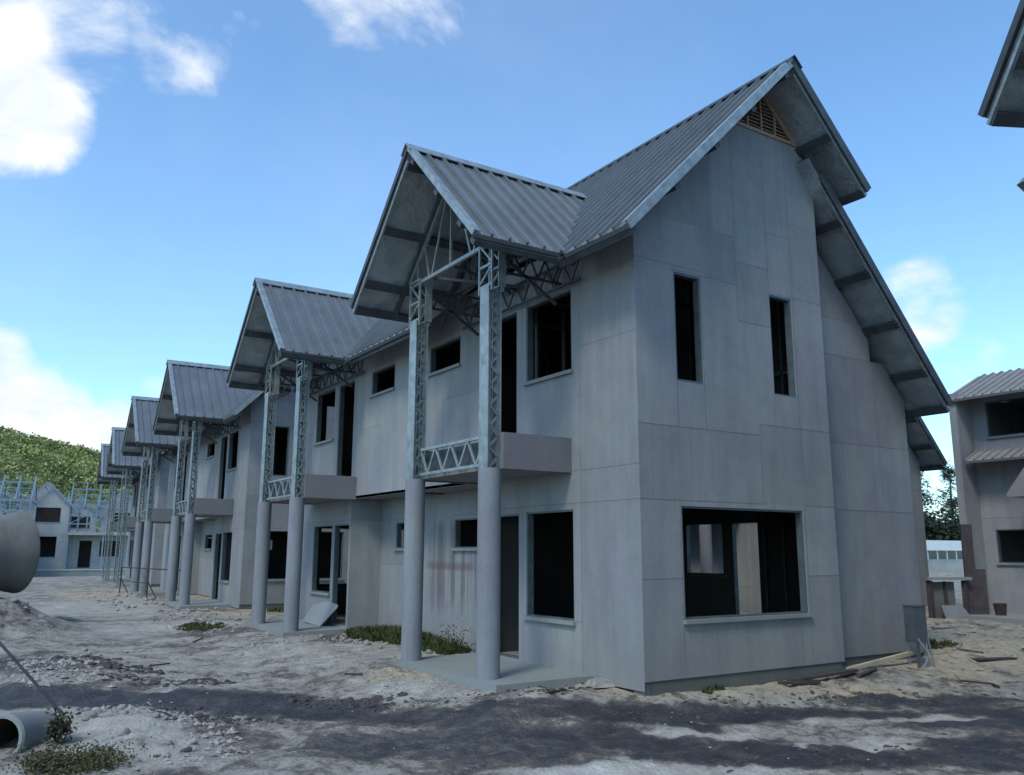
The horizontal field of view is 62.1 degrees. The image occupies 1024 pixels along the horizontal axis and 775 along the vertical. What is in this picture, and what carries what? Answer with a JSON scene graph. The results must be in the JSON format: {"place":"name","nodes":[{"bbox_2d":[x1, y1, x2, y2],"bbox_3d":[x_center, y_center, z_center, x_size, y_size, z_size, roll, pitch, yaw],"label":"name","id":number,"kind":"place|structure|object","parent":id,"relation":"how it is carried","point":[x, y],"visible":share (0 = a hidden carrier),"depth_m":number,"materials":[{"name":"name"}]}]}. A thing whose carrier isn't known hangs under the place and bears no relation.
{"place":"outdoors","nodes":[
{"label":"outdoors","id":0,"kind":"place"},
{"bbox_2d":[0,450,115,519],"bbox_3d":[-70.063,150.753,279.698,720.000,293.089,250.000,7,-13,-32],"label":"hillside","id":1,"kind":"structure","parent":0,"point":[29,480],"depth_m":231.61,"materials":[{"name":"green plant"}]},
{"bbox_2d":[0,425,132,531],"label":"forest","id":2,"kind":"object","parent":1,"relation":"on","point":[33,448],"visible":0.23,"depth_m":242.48,"materials":[{"name":"green plant"}]},
{"bbox_2d":[267,607,283,611],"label":"grass","id":3,"kind":"structure","parent":0,"point":[269,609],"depth_m":21.36,"materials":[{"name":"green plant"}]},
{"bbox_2d":[0,570,1023,774],"bbox_3d":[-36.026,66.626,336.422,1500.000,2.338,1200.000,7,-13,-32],"label":"ground","id":4,"kind":"structure","parent":0,"point":[488,735],"depth_m":8.79,"materials":[{"name":"grey gravel"}]},
{"bbox_2d":[11,597,18,601],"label":"rock","id":5,"kind":"object","parent":4,"relation":"on","point":[15,599],"visible":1,"depth_m":16.19,"materials":[{"name":"stone"}]},
{"bbox_2d":[0,475,36,517],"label":"gabled house","id":6,"kind":"structure","parent":4,"relation":"on","point":[19,487],"depth_m":64.15,"materials":[{"name":"metal"}]},
{"bbox_2d":[0,511,39,592],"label":"concrete pipe","id":7,"kind":"object","parent":4,"relation":"on","point":[19,546],"visible":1,"depth_m":17.60,"materials":[{"name":"grey concrete"}]},
{"bbox_2d":[0,710,56,753],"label":"pipe","id":8,"kind":"object","parent":4,"relation":"on","point":[25,727],"visible":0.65,"depth_m":7.25,"materials":[{"name":"concrete"}]},
{"bbox_2d":[0,641,63,713],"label":"steel rod","id":9,"kind":"object","parent":4,"relation":"on","point":[30,677],"visible":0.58,"depth_m":8.27,"materials":[{"name":"metal"}]},
{"bbox_2d":[0,490,69,514],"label":"gabled house","id":10,"kind":"structure","parent":4,"relation":"on","point":[5,507],"depth_m":80.01,"materials":[{"name":"metal"}]},
{"bbox_2d":[40,702,80,744],"bbox_3d":[-3.820,2.876,7.185,0.310,0.411,0.351,7,-13,-32],"label":"weed sprig","id":11,"kind":"object","parent":4,"relation":"on","point":[60,729],"visible":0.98,"depth_m":7.16,"materials":[{"name":"green plant"}]},
{"bbox_2d":[11,481,131,576],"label":"gabled house","id":12,"kind":"structure","parent":4,"relation":"on","point":[64,551],"depth_m":68.05,"materials":[{"name":"metal"}]},
{"bbox_2d":[69,707,82,713],"bbox_3d":[-4.238,3.145,8.264,0.126,0.063,0.110,10,17,34],"label":"rock","id":13,"kind":"object","parent":4,"relation":"on","point":[73,710],"visible":0.85,"depth_m":8.24,"materials":[{"name":"stone"}]},
{"bbox_2d":[1,732,153,774],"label":"weed clump","id":14,"kind":"object","parent":4,"relation":"on","point":[54,762],"visible":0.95,"depth_m":6.49,"materials":[{"name":"green plant"}]},
{"bbox_2d":[81,716,89,720],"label":"rock","id":15,"kind":"object","parent":4,"relation":"on","point":[85,718],"visible":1,"depth_m":7.63,"materials":[{"name":"stone"}]},
{"bbox_2d":[81,711,96,715],"bbox_3d":[-3.876,3.006,7.806,0.143,0.068,0.138,13,-10,-36],"label":"rock","id":16,"kind":"object","parent":4,"relation":"on","point":[87,713],"visible":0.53,"depth_m":7.79,"materials":[{"name":"stone"}]},
{"bbox_2d":[70,497,108,568],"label":"gabled house","id":17,"kind":"structure","parent":4,"relation":"on","point":[82,527],"depth_m":86.95,"materials":[{"name":"metal"}]},
{"bbox_2d":[85,739,98,748],"bbox_3d":[-3.477,2.959,7.051,0.135,0.078,0.095,5,6,22],"label":"rock","id":18,"kind":"object","parent":4,"relation":"on","point":[92,741],"visible":0.55,"depth_m":7.03,"materials":[{"name":"stone"}]},
{"bbox_2d":[97,745,112,751],"bbox_3d":[-3.326,2.960,6.956,0.139,0.069,0.144,18,-37,-17],"label":"rock","id":19,"kind":"object","parent":4,"relation":"on","point":[106,748],"visible":0.32,"depth_m":6.91,"materials":[{"name":"stone"}]},
{"bbox_2d":[102,711,115,717],"bbox_3d":[-3.739,3.058,7.896,0.141,0.094,0.136,6,-4,14],"label":"rock","id":20,"kind":"object","parent":4,"relation":"on","point":[108,714],"visible":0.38,"depth_m":7.88,"materials":[{"name":"stone"}]},
{"bbox_2d":[89,491,130,568],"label":"gabled house","id":21,"kind":"structure","parent":4,"relation":"on","point":[103,518],"depth_m":76.40,"materials":[{"name":"metal"}]},
{"bbox_2d":[116,704,126,708],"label":"rock","id":22,"kind":"object","parent":4,"relation":"on","point":[120,706],"visible":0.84,"depth_m":8.45,"materials":[{"name":"stone"}]},
{"bbox_2d":[116,727,129,736],"bbox_3d":[-3.325,2.957,7.278,0.110,0.076,0.114,-14,-21,-31],"label":"rock","id":23,"kind":"object","parent":4,"relation":"on","point":[124,731],"visible":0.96,"depth_m":7.25,"materials":[{"name":"stone"}]},
{"bbox_2d":[118,710,128,714],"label":"rock","id":24,"kind":"object","parent":4,"relation":"on","point":[123,712],"visible":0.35,"depth_m":8.01,"materials":[{"name":"stone"}]},
{"bbox_2d":[119,567,180,597],"bbox_3d":[-11.552,6.370,27.379,0.388,1.137,8.330,8,-13,-35],"label":"barrier","id":25,"kind":"object","parent":4,"relation":"on","point":[147,582],"visible":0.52,"depth_m":27.61,"materials":[{"name":"metal"}]},
{"bbox_2d":[96,427,211,586],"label":"terraced house","id":26,"kind":"structure","parent":4,"relation":"on","point":[116,467],"depth_m":37.88,"materials":[{"name":"concrete"}]},
{"bbox_2d":[152,713,159,717],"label":"rock","id":27,"kind":"object","parent":4,"relation":"on","point":[155,715],"visible":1,"depth_m":7.93,"materials":[{"name":"stone"}]},
{"bbox_2d":[149,663,169,665],"bbox_3d":[-5.074,3.989,12.255,0.025,0.029,0.351,-6,-12,28],"label":"timber scrap","id":28,"kind":"object","parent":4,"relation":"on","point":[159,664],"visible":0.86,"depth_m":12.24,"materials":[{"name":"brown wood"}]},
{"bbox_2d":[157,740,173,745],"bbox_3d":[-2.892,2.974,7.105,0.127,0.058,0.106,-1,-11,5],"label":"rock","id":29,"kind":"object","parent":4,"relation":"on","point":[165,742],"visible":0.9,"depth_m":7.07,"materials":[{"name":"stone"}]},
{"bbox_2d":[179,746,191,751],"bbox_3d":[-2.688,2.984,7.006,0.102,0.042,0.138,-18,-26,-11],"label":"rock","id":30,"kind":"object","parent":4,"relation":"on","point":[187,749],"visible":0.97,"depth_m":6.97,"materials":[{"name":"stone"}]},
{"bbox_2d":[176,620,226,631],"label":"grass","id":31,"kind":"structure","parent":4,"relation":"on","point":[193,626],"depth_m":17.57,"materials":[{"name":"green plant"}]},
{"bbox_2d":[121,359,402,608],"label":"terraced house","id":32,"kind":"structure","parent":4,"relation":"on","point":[203,422],"depth_m":24.71,"materials":[{"name":"concrete"}]},
{"bbox_2d":[344,673,362,674],"bbox_3d":[-2.026,3.653,10.858,0.281,0.035,0.025,-5,-12,26],"label":"timber scrap","id":33,"kind":"object","parent":4,"relation":"on","point":[353,673],"visible":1,"depth_m":10.84,"materials":[{"name":"wood"}]},
{"bbox_2d":[343,623,443,644],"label":"grass","id":34,"kind":"structure","parent":4,"relation":"on","point":[389,634],"depth_m":14.47,"materials":[{"name":"green plant"}]},
{"bbox_2d":[422,639,472,654],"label":"grass","id":35,"kind":"structure","parent":4,"relation":"on","point":[441,646],"depth_m":12.73,"materials":[{"name":"green plant"}]},
{"bbox_2d":[439,618,475,646],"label":"weed stalks","id":36,"kind":"object","parent":4,"relation":"on","point":[454,636],"visible":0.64,"depth_m":13.20,"materials":[{"name":"green plant"}]},
{"bbox_2d":[24,655,1023,774],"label":"mud clods","id":37,"kind":"object","parent":4,"relation":"on","point":[366,703],"visible":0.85,"depth_m":9.39,"materials":[{"name":"grey soil"}]},
{"bbox_2d":[547,689,566,692],"bbox_3d":[0.488,3.302,9.259,0.300,0.021,0.025,11,-15,-43],"label":"timber scrap","id":38,"kind":"object","parent":4,"relation":"on","point":[559,690],"visible":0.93,"depth_m":9.25,"materials":[{"name":"wood"}]},
{"bbox_2d":[226,55,952,696],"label":"terraced house","id":39,"kind":"structure","parent":4,"relation":"on","point":[564,419],"depth_m":11.72,"materials":[{"name":"concrete"}]},
{"bbox_2d":[303,601,337,625],"bbox_3d":[-3.776,4.448,16.788,0.282,0.450,1.330,7,-13,-32],"label":"board offcut","id":40,"kind":"object","parent":39,"relation":"on","point":[319,614],"visible":1,"depth_m":16.76,"materials":[{"name":"wood"}]},
{"bbox_2d":[585,677,616,687],"bbox_3d":[1.015,3.354,9.683,0.304,0.080,0.255,5,-12,-23],"label":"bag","id":41,"kind":"object","parent":4,"relation":"on","point":[601,682],"visible":1,"depth_m":9.60,"materials":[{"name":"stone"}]},
{"bbox_2d":[701,683,725,694],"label":"grass","id":42,"kind":"structure","parent":4,"relation":"on","point":[710,690],"depth_m":9.53,"materials":[{"name":"green plant"}]},
{"bbox_2d":[777,680,820,684],"bbox_3d":[3.432,3.524,10.166,0.653,0.063,0.070,6,-12,-29],"label":"timber plank","id":43,"kind":"object","parent":4,"relation":"on","point":[798,682],"visible":1,"depth_m":10.12,"materials":[{"name":"wood"}]},
{"bbox_2d":[689,417,947,613],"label":"terraced house","id":44,"kind":"structure","parent":4,"relation":"on","point":[924,454],"depth_m":21.06,"materials":[{"name":"concrete"}]},
{"bbox_2d":[786,668,858,680],"bbox_3d":[3.865,3.569,10.553,1.301,0.065,0.090,7,-13,-33],"label":"timber plank","id":45,"kind":"object","parent":4,"relation":"on","point":[827,674],"visible":0.93,"depth_m":10.52,"materials":[{"name":"wood"}]},
{"bbox_2d":[856,667,876,676],"bbox_3d":[4.528,3.631,10.858,0.457,0.079,0.050,9,-14,-40],"label":"timber plank","id":46,"kind":"object","parent":4,"relation":"on","point":[866,672],"visible":1,"depth_m":10.83,"materials":[{"name":"brown wood"}]},
{"bbox_2d":[843,648,923,669],"bbox_3d":[5.101,3.719,11.626,1.855,0.190,0.060,8,-13,-34],"label":"timber pole","id":47,"kind":"object","parent":4,"relation":"on","point":[884,659],"visible":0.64,"depth_m":11.58,"materials":[{"name":"beige wood"}]},
{"bbox_2d":[902,604,935,667],"bbox_3d":[5.737,3.523,11.973,0.336,0.901,0.219,5,-12,-24],"label":"meter cabinet","id":48,"kind":"object","parent":4,"relation":"on","point":[915,622],"visible":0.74,"depth_m":11.92,"materials":[{"name":"metal"}]},
{"bbox_2d":[920,471,942,515],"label":"casuarina tree","id":49,"kind":"object","parent":4,"relation":"on","point":[924,497],"visible":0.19,"depth_m":80.30,"materials":[{"name":"green plant"}]},
{"bbox_2d":[923,484,958,540],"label":"dense tree","id":50,"kind":"object","parent":4,"relation":"on","point":[928,522],"visible":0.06,"depth_m":73.91,"materials":[{"name":"green plant"}]},
{"bbox_2d":[923,487,960,540],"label":"dense tree","id":51,"kind":"object","parent":4,"relation":"on","point":[956,535],"visible":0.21,"depth_m":74.53,"materials":[{"name":"green plant"}]},
{"bbox_2d":[927,460,958,530],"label":"casuarina tree","id":52,"kind":"object","parent":4,"relation":"on","point":[946,472],"visible":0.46,"depth_m":84.03,"materials":[{"name":"green plant"}]},
{"bbox_2d":[925,638,961,648],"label":"grass","id":53,"kind":"structure","parent":4,"relation":"on","point":[936,644],"depth_m":13.42,"materials":[{"name":"green plant"}]},
{"bbox_2d":[926,540,963,570],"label":"white building","id":54,"kind":"structure","parent":4,"relation":"on","point":[943,555],"depth_m":64.84,"materials":[{"name":"paint"}]},
{"bbox_2d":[928,551,936,558],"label":"window","id":55,"kind":"structure","parent":54,"relation":"in","point":[932,554],"depth_m":64.22,"materials":[{"name":"grey glass"}]},
{"bbox_2d":[938,551,946,558],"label":"window","id":56,"kind":"structure","parent":54,"relation":"in","point":[942,554],"depth_m":64.90,"materials":[{"name":"grey glass"}]},
{"bbox_2d":[948,551,955,558],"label":"window","id":57,"kind":"structure","parent":54,"relation":"in","point":[951,554],"depth_m":65.58,"materials":[{"name":"grey glass"}]},
{"bbox_2d":[957,551,962,558],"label":"window","id":58,"kind":"structure","parent":54,"relation":"in","point":[959,553],"depth_m":66.16,"materials":[{"name":"grey glass"}]},
{"bbox_2d":[922,577,971,618],"bbox_3d":[9.206,4.548,17.908,0.978,1.090,0.200,1,-11,-5],"label":"timber stand","id":59,"kind":"object","parent":4,"relation":"on","point":[940,593],"visible":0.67,"depth_m":17.94,"materials":[{"name":"wood"}]},
{"bbox_2d":[940,605,969,618],"bbox_3d":[9.280,4.717,17.676,0.666,0.370,0.221,1,-11,-4],"label":"leaning sheet","id":60,"kind":"object","parent":4,"relation":"on","point":[955,611],"visible":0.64,"depth_m":17.68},
{"bbox_2d":[960,524,977,613],"bbox_3d":[9.777,3.932,18.169,0.298,2.000,0.144,1,-11,-2],"label":"dark board","id":61,"kind":"object","parent":4,"relation":"on","point":[967,551],"visible":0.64,"depth_m":18.18,"materials":[{"name":"brown wood"}]},
{"bbox_2d":[956,648,983,652],"bbox_3d":[6.969,4.005,12.949,0.402,0.072,0.025,1,-11,-2],"label":"timber scrap","id":62,"kind":"object","parent":4,"relation":"on","point":[969,650],"visible":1,"depth_m":12.94,"materials":[{"name":"brown wood"}]},
{"bbox_2d":[959,680,990,683],"bbox_3d":[5.942,3.775,10.902,0.516,0.079,0.030,4,-12,-19],"label":"bent stick","id":63,"kind":"object","parent":4,"relation":"on","point":[974,682],"visible":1,"depth_m":10.88,"materials":[{"name":"brown wood"}]},
{"bbox_2d":[976,569,989,614],"bbox_3d":[9.976,4.397,18.066,0.298,1.050,0.144,1,-11,-2],"label":"dark board","id":64,"kind":"object","parent":4,"relation":"on","point":[983,603],"visible":0.64,"depth_m":18.05,"materials":[{"name":"wood"}]},
{"bbox_2d":[949,368,1023,623],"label":"grey house","id":65,"kind":"structure","parent":4,"relation":"on","point":[986,413],"depth_m":18.95,"materials":[{"name":"concrete"}]},
{"bbox_2d":[971,657,1017,659],"bbox_3d":[7.151,4.015,12.608,0.814,0.035,0.120,5,-12,-22],"label":"thin board","id":66,"kind":"object","parent":4,"relation":"on","point":[994,658],"visible":1,"depth_m":12.56,"materials":[{"name":"brown wood"}]},
{"bbox_2d":[978,0,1023,191],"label":"terraced house","id":67,"kind":"structure","parent":4,"relation":"on","point":[1002,104],"depth_m":6.89,"materials":[{"name":"concrete"}]},
{"bbox_2d":[0,0,1023,521],"label":"sky","id":68,"kind":"structure","parent":0,"point":[159,159],"materials":[{"name":"blue"}]},
{"bbox_2d":[993,603,1006,615],"bbox_3d":[10.184,4.625,17.741,0.260,0.240,0.260,7,-13,-32],"label":"paint bucket","id":69,"kind":"object","parent":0,"point":[1000,609],"visible":1,"depth_m":17.65,"materials":[{"name":"metal"}]}
]}

